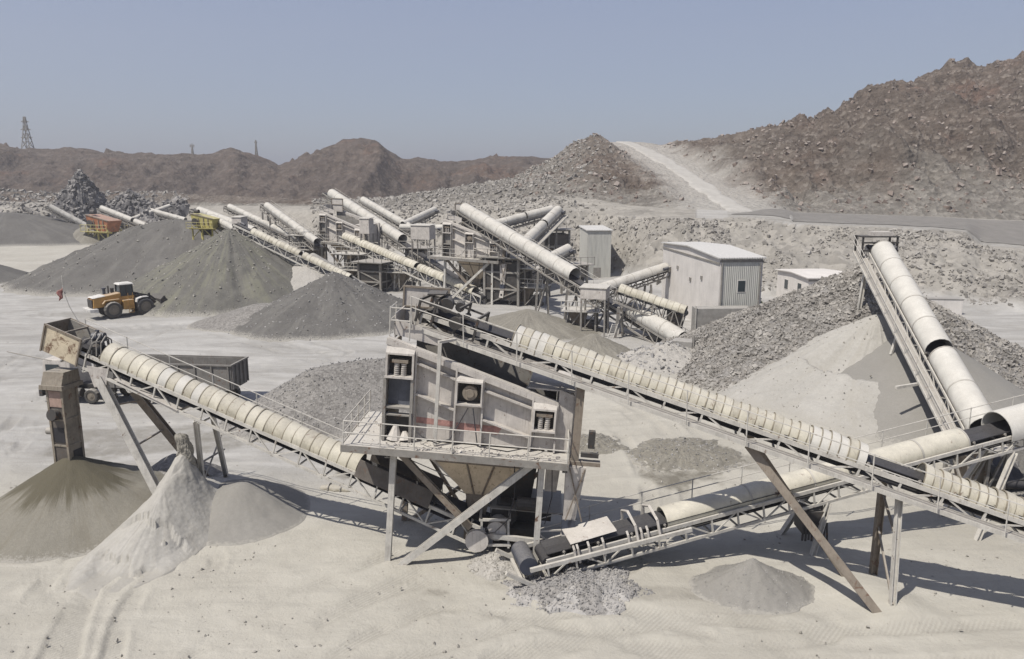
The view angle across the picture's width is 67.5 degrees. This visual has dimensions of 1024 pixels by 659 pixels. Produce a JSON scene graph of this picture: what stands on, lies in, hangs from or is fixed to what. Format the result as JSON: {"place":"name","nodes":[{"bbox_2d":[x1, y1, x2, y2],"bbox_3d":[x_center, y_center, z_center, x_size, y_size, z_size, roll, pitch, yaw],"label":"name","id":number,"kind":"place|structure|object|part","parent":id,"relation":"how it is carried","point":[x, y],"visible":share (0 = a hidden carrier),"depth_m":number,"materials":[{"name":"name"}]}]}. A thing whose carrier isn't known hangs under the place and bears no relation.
{"place":"outdoors","nodes":[
{"label":"outdoors","id":0,"kind":"place"},
{"bbox_2d":[0,138,552,199],"bbox_3d":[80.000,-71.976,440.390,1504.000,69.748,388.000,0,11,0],"label":"hills","id":1,"kind":"structure","parent":0,"point":[354,168],"depth_m":348.46,"materials":[{"name":"stone"}]},
{"bbox_2d":[21,117,33,148],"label":"lattice pylon","id":2,"kind":"object","parent":1,"relation":"on","point":[25,121],"visible":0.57,"depth_m":426.25,"materials":[{"name":"grey metal"}]},
{"bbox_2d":[254,140,257,154],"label":"lattice pylon","id":3,"kind":"object","parent":1,"relation":"on","point":[255,142],"visible":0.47,"depth_m":418.37,"materials":[{"name":"grey metal"}]},
{"bbox_2d":[0,196,1023,658],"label":"ground","id":4,"kind":"structure","parent":0,"point":[316,556],"depth_m":31.86,"materials":[{"name":"sand"}]},
{"bbox_2d":[0,265,28,283],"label":"gravel heap","id":5,"kind":"object","parent":4,"relation":"on","point":[8,274],"visible":0.62,"depth_m":118.73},
{"bbox_2d":[12,203,39,214],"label":"rock outcrop","id":6,"kind":"object","parent":4,"relation":"on","point":[21,208],"visible":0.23,"depth_m":208.74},
{"bbox_2d":[0,212,83,246],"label":"gravel heap","id":7,"kind":"object","parent":4,"relation":"on","point":[20,229],"visible":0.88,"depth_m":185.88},
{"bbox_2d":[45,204,85,224],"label":"tube conveyor","id":8,"kind":"object","parent":4,"relation":"on","point":[63,214],"visible":0.77,"depth_m":192.46,"materials":[{"name":"grey metal"}]},
{"bbox_2d":[50,169,106,221],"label":"rock outcrop","id":9,"kind":"object","parent":4,"relation":"on","point":[80,196],"visible":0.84,"depth_m":206.25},
{"bbox_2d":[0,456,164,563],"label":"sand heap","id":10,"kind":"object","parent":4,"relation":"on","point":[63,509],"visible":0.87,"depth_m":33.83,"materials":[{"name":"sand"}]},
{"bbox_2d":[73,225,119,244],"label":"sand heap","id":11,"kind":"object","parent":4,"relation":"on","point":[83,238],"visible":0.21,"depth_m":185.77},
{"bbox_2d":[80,210,121,239],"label":"rock feeder","id":12,"kind":"object","parent":4,"relation":"on","point":[103,226],"visible":0.81,"depth_m":185.08,"materials":[{"name":"orange paint"}]},
{"bbox_2d":[96,205,147,229],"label":"tube conveyor","id":13,"kind":"object","parent":4,"relation":"on","point":[126,219],"visible":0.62,"depth_m":191.96,"materials":[{"name":"grey metal"}]},
{"bbox_2d":[83,281,166,317],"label":"wheel loader","id":14,"kind":"object","parent":4,"relation":"on","point":[117,301],"visible":0.99,"depth_m":87.42,"materials":[{"name":"yellow paint"}]},
{"bbox_2d":[116,284,131,294],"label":"cab window","id":15,"kind":"structure","parent":14,"relation":"in","point":[123,288],"depth_m":87.78,"materials":[{"name":"black glass"}]},
{"bbox_2d":[119,214,146,230],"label":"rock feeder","id":16,"kind":"object","parent":4,"relation":"on","point":[122,225],"visible":0.12,"depth_m":196.97,"materials":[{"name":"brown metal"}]},
{"bbox_2d":[97,188,189,229],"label":"rock outcrop","id":17,"kind":"object","parent":4,"relation":"on","point":[130,202],"visible":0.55,"depth_m":207.13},
{"bbox_2d":[39,354,248,402],"bbox_3d":[-25.856,3.434,53.851,14.270,3.187,2.700,1,11,6],"label":"dump truck","id":18,"kind":"object","parent":4,"relation":"on","point":[234,369],"visible":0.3,"depth_m":53.24,"materials":[{"name":"metal"}]},
{"bbox_3d":[-31.885,2.792,53.133,1.000,0.750,0.015,1,11,6],"label":"side window","id":19,"kind":"part","parent":18,"relation":"part of","materials":[{"name":"glass"}]},
{"bbox_2d":[65,433,232,598],"bbox_3d":[-15.312,7.256,33.498,5.249,4.682,10.489,3,11,14],"label":"sand mound","id":20,"kind":"object","parent":4,"relation":"on","point":[163,530],"visible":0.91,"depth_m":32.23,"materials":[{"name":"sand"}]},
{"bbox_2d":[0,217,298,296],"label":"gravel heap","id":21,"kind":"object","parent":4,"relation":"on","point":[130,254],"visible":0.57,"depth_m":109.95,"materials":[{"name":"gravel"}]},
{"bbox_2d":[186,209,222,239],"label":"rock feeder","id":22,"kind":"object","parent":21,"relation":"on","point":[205,224],"visible":0.94,"depth_m":110.22,"materials":[{"name":"yellow paint"}]},
{"bbox_2d":[210,214,236,231],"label":"tube conveyor","id":23,"kind":"object","parent":22,"relation":"attached to","point":[222,223],"visible":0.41,"depth_m":110.55,"materials":[{"name":"grey metal"}]},
{"bbox_2d":[132,203,174,218],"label":"tube conveyor","id":24,"kind":"object","parent":4,"relation":"on","point":[164,207],"visible":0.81,"depth_m":207.86,"materials":[{"name":"grey metal"}]},
{"bbox_2d":[149,207,186,219],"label":"tube conveyor","id":25,"kind":"object","parent":4,"relation":"on","point":[167,215],"visible":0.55,"depth_m":205.19,"materials":[{"name":"grey metal"}]},
{"bbox_2d":[151,454,227,476],"bbox_3d":[-17.289,7.311,39.349,5.553,1.951,5.601,0,11,0],"label":"sand heap","id":26,"kind":"object","parent":4,"relation":"on","point":[163,465],"visible":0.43,"depth_m":38.82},
{"bbox_2d":[114,226,297,317],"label":"gravel heap","id":27,"kind":"object","parent":4,"relation":"on","point":[225,271],"visible":0.78,"depth_m":94.86,"materials":[{"name":"gravel"}]},
{"bbox_2d":[189,206,258,239],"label":"tube conveyor","id":28,"kind":"object","parent":4,"relation":"on","point":[209,212],"visible":0.3,"depth_m":117.36,"materials":[{"name":"grey metal"}]},
{"bbox_2d":[186,303,271,332],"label":"gravel heap","id":29,"kind":"object","parent":4,"relation":"on","point":[227,321],"visible":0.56,"depth_m":80.33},
{"bbox_2d":[231,215,247,234],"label":"drive housing","id":30,"kind":"object","parent":4,"relation":"on","point":[240,218],"visible":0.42,"depth_m":106.63,"materials":[{"name":"white metal"}]},
{"bbox_2d":[206,478,309,545],"bbox_3d":[-12.480,8.083,35.556,6.347,1.988,6.332,0,11,0],"label":"sand heap","id":31,"kind":"object","parent":4,"relation":"on","point":[247,510],"visible":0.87,"depth_m":34.51,"materials":[{"name":"sand"}]},
{"bbox_2d":[7,318,510,551],"bbox_3d":[-10.970,4.179,35.084,23.165,8.966,4.880,2,11,12],"label":"stacker conveyor","id":32,"kind":"object","parent":4,"relation":"on","point":[142,379],"visible":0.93,"depth_m":33.75,"materials":[{"name":"white metal"}]},
{"bbox_2d":[38,367,85,462],"bbox_3d":[-20.869,4.383,35.592,1.498,5.150,1.386,3,11,14],"label":"drop chute","id":33,"kind":"object","parent":32,"relation":"attached to","point":[59,385],"visible":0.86,"depth_m":35.24,"materials":[{"name":"metal"}]},
{"bbox_2d":[56,276,78,321],"bbox_3d":[-20.695,-1.409,35.626,0.862,2.209,0.177,0,11,0],"label":"signal flag","id":34,"kind":"object","parent":32,"relation":"on","point":[59,293],"visible":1,"depth_m":35.57,"materials":[{"name":"fabric"}]},
{"bbox_2d":[223,204,312,251],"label":"tube conveyor","id":35,"kind":"object","parent":4,"relation":"on","point":[252,218],"visible":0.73,"depth_m":129.84,"materials":[{"name":"grey metal"}]},
{"bbox_2d":[260,200,325,250],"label":"tube conveyor","id":36,"kind":"object","parent":4,"relation":"on","point":[313,240],"visible":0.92,"depth_m":123.33,"materials":[{"name":"grey metal"}]},
{"bbox_2d":[232,221,358,281],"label":"stacker conveyor","id":37,"kind":"object","parent":4,"relation":"on","point":[257,234],"visible":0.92,"depth_m":100.49,"materials":[{"name":"white metal"}]},
{"bbox_2d":[284,228,320,260],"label":"service scaffold","id":38,"kind":"object","parent":4,"relation":"on","point":[298,235],"visible":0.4,"depth_m":120.35,"materials":[{"name":"grey metal"}]},
{"bbox_2d":[218,357,409,442],"bbox_3d":[-9.462,3.813,52.208,20.813,4.080,11.830,-6,13,-28],"label":"gravel heap","id":39,"kind":"object","parent":4,"relation":"on","point":[333,394],"visible":0.38,"depth_m":48.72,"materials":[{"name":"gravel"}]},
{"bbox_2d":[226,269,402,341],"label":"gravel heap","id":40,"kind":"object","parent":4,"relation":"on","point":[332,305],"visible":0.82,"depth_m":79.31,"materials":[{"name":"gravel"}]},
{"bbox_2d":[304,231,327,259],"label":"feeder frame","id":41,"kind":"object","parent":4,"relation":"on","point":[325,253],"visible":0.13,"depth_m":126.54,"materials":[{"name":"grey metal"}]},
{"bbox_2d":[291,253,367,289],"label":"sand heap","id":42,"kind":"object","parent":4,"relation":"on","point":[302,276],"visible":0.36,"depth_m":98.89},
{"bbox_2d":[320,483,351,491],"bbox_3d":[-8.772,7.947,38.222,1.600,0.570,0.597,2,11,10],"label":"old sack","id":43,"kind":"object","parent":4,"relation":"on","point":[332,487],"visible":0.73,"depth_m":38.04,"materials":[{"name":"beige fabric"}]},
{"bbox_2d":[317,198,379,266],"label":"screening machine","id":44,"kind":"object","parent":4,"relation":"on","point":[332,228],"visible":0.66,"depth_m":121.14,"materials":[{"name":"grey metal"}]},
{"bbox_2d":[329,246,368,278],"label":"service scaffold","id":45,"kind":"object","parent":4,"relation":"on","point":[350,269],"visible":0.56,"depth_m":112.14,"materials":[{"name":"grey metal"}]},
{"bbox_2d":[358,217,374,259],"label":"drive housing","id":46,"kind":"object","parent":4,"relation":"on","point":[366,225],"visible":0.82,"depth_m":112.70,"materials":[{"name":"white metal"}]},
{"bbox_2d":[349,242,386,259],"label":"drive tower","id":47,"kind":"structure","parent":4,"relation":"on","point":[363,256],"depth_m":115.02,"materials":[{"name":"grey metal"}]},
{"bbox_2d":[350,254,393,289],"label":"crusher frame","id":48,"kind":"object","parent":4,"relation":"on","point":[370,272],"visible":0.86,"depth_m":107.27,"materials":[{"name":"grey metal"}]},
{"bbox_2d":[359,196,410,257],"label":"tube conveyor","id":49,"kind":"object","parent":4,"relation":"on","point":[387,215],"visible":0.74,"depth_m":144.76,"materials":[{"name":"grey metal"}]},
{"bbox_2d":[382,264,420,291],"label":"service scaffold","id":50,"kind":"object","parent":4,"relation":"on","point":[401,278],"visible":0.57,"depth_m":107.82,"materials":[{"name":"grey metal"}]},
{"bbox_2d":[322,188,481,292],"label":"tube conveyor","id":51,"kind":"object","parent":4,"relation":"on","point":[392,234],"visible":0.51,"depth_m":120.56,"materials":[{"name":"grey metal"}]},
{"bbox_2d":[338,232,486,304],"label":"belt conveyor","id":52,"kind":"object","parent":4,"relation":"on","point":[432,273],"visible":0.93,"depth_m":105.08,"materials":[{"name":"white metal"}]},
{"bbox_2d":[399,241,437,280],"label":"drive tower","id":53,"kind":"structure","parent":4,"relation":"on","point":[423,249],"depth_m":116.70,"materials":[{"name":"grey metal"}]},
{"bbox_2d":[400,206,439,245],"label":"tube conveyor","id":54,"kind":"object","parent":4,"relation":"on","point":[425,215],"visible":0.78,"depth_m":144.39,"materials":[{"name":"grey metal"}]},
{"bbox_2d":[399,224,441,245],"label":"tube conveyor","id":55,"kind":"object","parent":4,"relation":"on","point":[407,227],"visible":0.23,"depth_m":123.16,"materials":[{"name":"grey metal"}]},
{"bbox_2d":[410,223,435,286],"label":"drive housing","id":56,"kind":"object","parent":4,"relation":"on","point":[422,231],"visible":0.86,"depth_m":110.72,"materials":[{"name":"white metal"}]},
{"bbox_2d":[449,261,481,288],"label":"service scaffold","id":57,"kind":"object","parent":4,"relation":"on","point":[466,276],"visible":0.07,"depth_m":111.70,"materials":[{"name":"grey metal"}]},
{"bbox_2d":[340,285,599,564],"bbox_3d":[-1.504,4.388,32.050,10.250,11.682,4.600,5,11,2],"label":"screening machine","id":58,"kind":"object","parent":4,"relation":"on","point":[489,429],"visible":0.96,"depth_m":30.81,"materials":[{"name":"grey metal"}]},
{"bbox_2d":[427,203,516,304],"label":"screening machine","id":59,"kind":"object","parent":4,"relation":"on","point":[461,243],"visible":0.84,"depth_m":96.76,"materials":[{"name":"grey metal"}]},
{"bbox_2d":[467,548,522,580],"bbox_3d":[-0.633,9.540,31.369,2.724,0.885,2.604,9,14,39],"label":"sand heap","id":60,"kind":"object","parent":4,"relation":"on","point":[489,564],"visible":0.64,"depth_m":30.89,"materials":[{"name":"sand"}]},
{"bbox_2d":[476,248,531,306],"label":"crusher frame","id":61,"kind":"object","parent":4,"relation":"on","point":[514,283],"visible":0.66,"depth_m":94.83,"materials":[{"name":"grey metal"}]},
{"bbox_2d":[6,338,1022,658],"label":"loose stones","id":62,"kind":"object","parent":4,"relation":"on","point":[448,584],"visible":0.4,"depth_m":28.02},
{"bbox_2d":[496,205,553,228],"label":"tube conveyor","id":63,"kind":"object","parent":4,"relation":"on","point":[525,217],"visible":0.51,"depth_m":117.95,"materials":[{"name":"grey metal"}]},
{"bbox_2d":[509,260,551,306],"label":"service scaffold","id":64,"kind":"object","parent":4,"relation":"on","point":[528,290],"visible":0.58,"depth_m":94.69,"materials":[{"name":"grey metal"}]},
{"bbox_2d":[466,309,605,340],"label":"sand heap","id":65,"kind":"object","parent":4,"relation":"on","point":[555,326],"visible":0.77,"depth_m":77.28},
{"bbox_2d":[518,205,568,282],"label":"tube conveyor","id":66,"kind":"object","parent":4,"relation":"on","point":[540,228],"visible":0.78,"depth_m":111.28,"materials":[{"name":"grey metal"}]},
{"bbox_2d":[532,247,554,286],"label":"service scaffold","id":67,"kind":"object","parent":4,"relation":"on","point":[544,280],"visible":0.05,"depth_m":111.90,"materials":[{"name":"grey metal"}]},
{"bbox_2d":[532,244,576,296],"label":"tube conveyor","id":68,"kind":"object","parent":4,"relation":"on","point":[565,251],"visible":0.41,"depth_m":102.22,"materials":[{"name":"grey metal"}]},
{"bbox_2d":[537,223,575,277],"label":"transfer tower","id":69,"kind":"structure","parent":4,"relation":"on","point":[563,238],"depth_m":115.73,"materials":[{"name":"grey metal"}]},
{"bbox_2d":[455,202,688,343],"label":"tube conveyor","id":70,"kind":"object","parent":4,"relation":"on","point":[654,324],"visible":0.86,"depth_m":84.88,"materials":[{"name":"grey metal"}]},
{"bbox_2d":[500,559,654,615],"bbox_3d":[2.418,9.910,29.123,5.328,1.023,4.252,-6,13,-27],"label":"gravel spill","id":71,"kind":"object","parent":4,"relation":"on","point":[598,590],"visible":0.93,"depth_m":28.79,"materials":[{"name":"gravel"}]},
{"bbox_2d":[560,257,594,294],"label":"transfer tower","id":72,"kind":"structure","parent":4,"relation":"on","point":[580,263],"depth_m":103.54,"materials":[{"name":"grey metal"}]},
{"bbox_2d":[561,301,602,331],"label":"service scaffold","id":73,"kind":"object","parent":4,"relation":"on","point":[573,312],"visible":0.79,"depth_m":78.41,"materials":[{"name":"grey metal"}]},
{"bbox_2d":[579,283,610,336],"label":"drive housing","id":74,"kind":"object","parent":4,"relation":"on","point":[595,291],"visible":0.88,"depth_m":76.19,"materials":[{"name":"white metal"}]},
{"bbox_2d":[579,225,612,277],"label":"grey shed","id":75,"kind":"structure","parent":4,"relation":"on","point":[595,241],"depth_m":122.16,"materials":[{"name":"metal"}]},
{"bbox_2d":[593,268,600,277],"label":"door","id":76,"kind":"structure","parent":75,"relation":"in","point":[596,271],"depth_m":122.49,"materials":[{"name":"grey metal"}]},
{"bbox_2d":[567,333,630,359],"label":"sand heap","id":77,"kind":"object","parent":4,"relation":"on","point":[600,345],"visible":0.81,"depth_m":68.73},
{"bbox_2d":[579,433,628,454],"bbox_3d":[4.631,6.675,44.969,4.500,1.133,3.933,0,11,0],"label":"sand heap","id":78,"kind":"object","parent":4,"relation":"on","point":[605,444],"visible":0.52,"depth_m":44.09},
{"bbox_2d":[607,324,617,338],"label":"ladder","id":79,"kind":"object","parent":4,"relation":"on","point":[614,333],"visible":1,"depth_m":70.54,"materials":[{"name":"white metal"}]},
{"bbox_2d":[586,262,670,309],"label":"belt conveyor","id":80,"kind":"object","parent":4,"relation":"on","point":[646,273],"visible":0.73,"depth_m":90.13,"materials":[{"name":"grey metal"}]},
{"bbox_2d":[612,284,687,341],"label":"belt conveyor","id":81,"kind":"object","parent":4,"relation":"on","point":[645,297],"visible":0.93,"depth_m":73.91,"materials":[{"name":"grey metal"}]},
{"bbox_2d":[616,340,691,374],"bbox_3d":[13.739,2.119,65.885,10.718,2.231,9.212,0,11,0],"label":"heap","id":82,"kind":"object","parent":4,"relation":"on","point":[669,358],"visible":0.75,"depth_m":64.35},
{"bbox_2d":[666,309,682,328],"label":"supports","id":83,"kind":"object","parent":4,"relation":"on","point":[674,319],"visible":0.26,"depth_m":73.17,"materials":[{"name":"metal"}]},
{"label":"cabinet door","id":84,"kind":"part","parent":83,"relation":"part of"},
{"bbox_2d":[672,335,694,348],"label":"concrete block","id":85,"kind":"structure","parent":4,"relation":"on","point":[687,342],"depth_m":66.27,"materials":[{"name":"grey concrete"}]},
{"bbox_2d":[626,436,750,472],"bbox_3d":[9.696,6.918,42.806,6.895,1.166,5.598,0,11,0],"label":"heap","id":86,"kind":"object","parent":4,"relation":"on","point":[680,453],"visible":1,"depth_m":41.86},
{"bbox_2d":[661,242,766,319],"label":"sheet clad house","id":87,"kind":"structure","parent":4,"relation":"on","point":[708,274],"depth_m":79.73,"materials":[{"name":"grey metal"}]},
{"bbox_2d":[737,280,745,292],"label":"window","id":88,"kind":"structure","parent":87,"relation":"in","point":[741,284],"depth_m":76.56,"materials":[{"name":"black glass"}]},
{"bbox_2d":[410,290,1023,612],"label":"feed conveyor","id":89,"kind":"object","parent":4,"relation":"on","point":[1004,508],"visible":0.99,"depth_m":28.77,"materials":[{"name":"white metal"}]},
{"bbox_2d":[691,305,747,330],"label":"concrete block","id":90,"kind":"structure","parent":4,"relation":"on","point":[702,315],"depth_m":74.51,"materials":[{"name":"grey concrete"}]},
{"bbox_2d":[688,558,814,615],"bbox_3d":[9.250,9.560,29.441,5.133,1.730,3.736,0,11,0],"label":"gravel heap","id":91,"kind":"object","parent":4,"relation":"on","point":[753,586],"visible":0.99,"depth_m":28.76,"materials":[{"name":"gravel"}]},
{"bbox_2d":[495,394,1023,585],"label":"collector conveyor","id":92,"kind":"object","parent":4,"relation":"on","point":[605,535],"visible":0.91,"depth_m":31.61,"materials":[{"name":"white metal"}]},
{"bbox_2d":[500,210,1023,306],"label":"slope rubble","id":93,"kind":"object","parent":4,"relation":"on","point":[713,223],"visible":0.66,"depth_m":109.74,"materials":[{"name":"stone"}]},
{"bbox_2d":[775,268,841,295],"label":"white hut","id":94,"kind":"object","parent":4,"relation":"on","point":[789,280],"visible":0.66,"depth_m":98.81,"materials":[{"name":"grey metal"}]},
{"bbox_2d":[784,279,788,289],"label":"window","id":95,"kind":"structure","parent":94,"relation":"in","point":[786,281],"depth_m":100.55,"materials":[{"name":"grey glass"}]},
{"bbox_2d":[797,282,801,290],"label":"window","id":96,"kind":"structure","parent":94,"relation":"in","point":[799,286],"depth_m":96.85,"materials":[{"name":"grey glass"}]},
{"bbox_2d":[716,312,906,442],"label":"sand bank","id":97,"kind":"structure","parent":4,"relation":"on","point":[810,382],"depth_m":51.97,"materials":[{"name":"sand"}]},
{"bbox_2d":[654,263,1023,390],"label":"rock pile","id":98,"kind":"object","parent":4,"relation":"on","point":[733,348],"visible":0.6,"depth_m":59.25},
{"bbox_2d":[841,331,1023,444],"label":"sand heap","id":99,"kind":"object","parent":4,"relation":"on","point":[884,368],"visible":0.29,"depth_m":48.06,"materials":[{"name":"sand"}]},
{"bbox_2d":[852,231,1023,489],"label":"stacker conveyor","id":100,"kind":"object","parent":4,"relation":"on","point":[955,382],"visible":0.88,"depth_m":47.85,"materials":[{"name":"white metal"}]},
{"bbox_2d":[924,296,964,314],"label":"concrete block","id":101,"kind":"structure","parent":4,"relation":"on","point":[954,304],"depth_m":88.76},
{"bbox_2d":[943,428,1021,489],"bbox_3d":[23.300,6.494,38.479,3.000,3.918,2.600,-2,11,-10],"label":"service scaffold","id":102,"kind":"object","parent":4,"relation":"on","point":[987,472],"visible":0.18,"depth_m":37.88,"materials":[{"name":"grey metal"}]},
{"bbox_2d":[1005,440,1023,496],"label":"gravel heap","id":103,"kind":"object","parent":4,"relation":"on","point":[1019,460],"visible":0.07,"depth_m":39.28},
{"bbox_2d":[0,50,1023,219],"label":"hills","id":104,"kind":"structure","parent":0,"point":[801,173],"depth_m":160.38,"materials":[{"name":"stone"}]},
{"bbox_2d":[0,188,189,214],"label":"bank rubble","id":105,"kind":"object","parent":104,"relation":"on","point":[17,196],"visible":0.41,"depth_m":236.86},
{"bbox_2d":[310,134,625,254],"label":"blasted rock","id":106,"kind":"object","parent":104,"relation":"on","point":[471,186],"visible":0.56,"depth_m":168.47,"materials":[{"name":"stone"}]},
{"bbox_2d":[514,56,1023,214],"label":"hill rocks","id":107,"kind":"object","parent":104,"relation":"on","point":[890,180],"visible":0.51,"depth_m":157.72,"materials":[{"name":"stone"}]},
{"bbox_2d":[0,0,1023,164],"label":"sky","id":108,"kind":"structure","parent":0,"point":[440,80],"materials":[{"name":"blue"}]},
{"bbox_2d":[616,141,751,211],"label":"haul road","id":109,"kind":"structure","parent":0,"point":[709,190],"depth_m":161.18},
{"bbox_2d":[734,209,1023,244],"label":"road","id":110,"kind":"structure","parent":0,"point":[1002,231],"depth_m":126.07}
]}

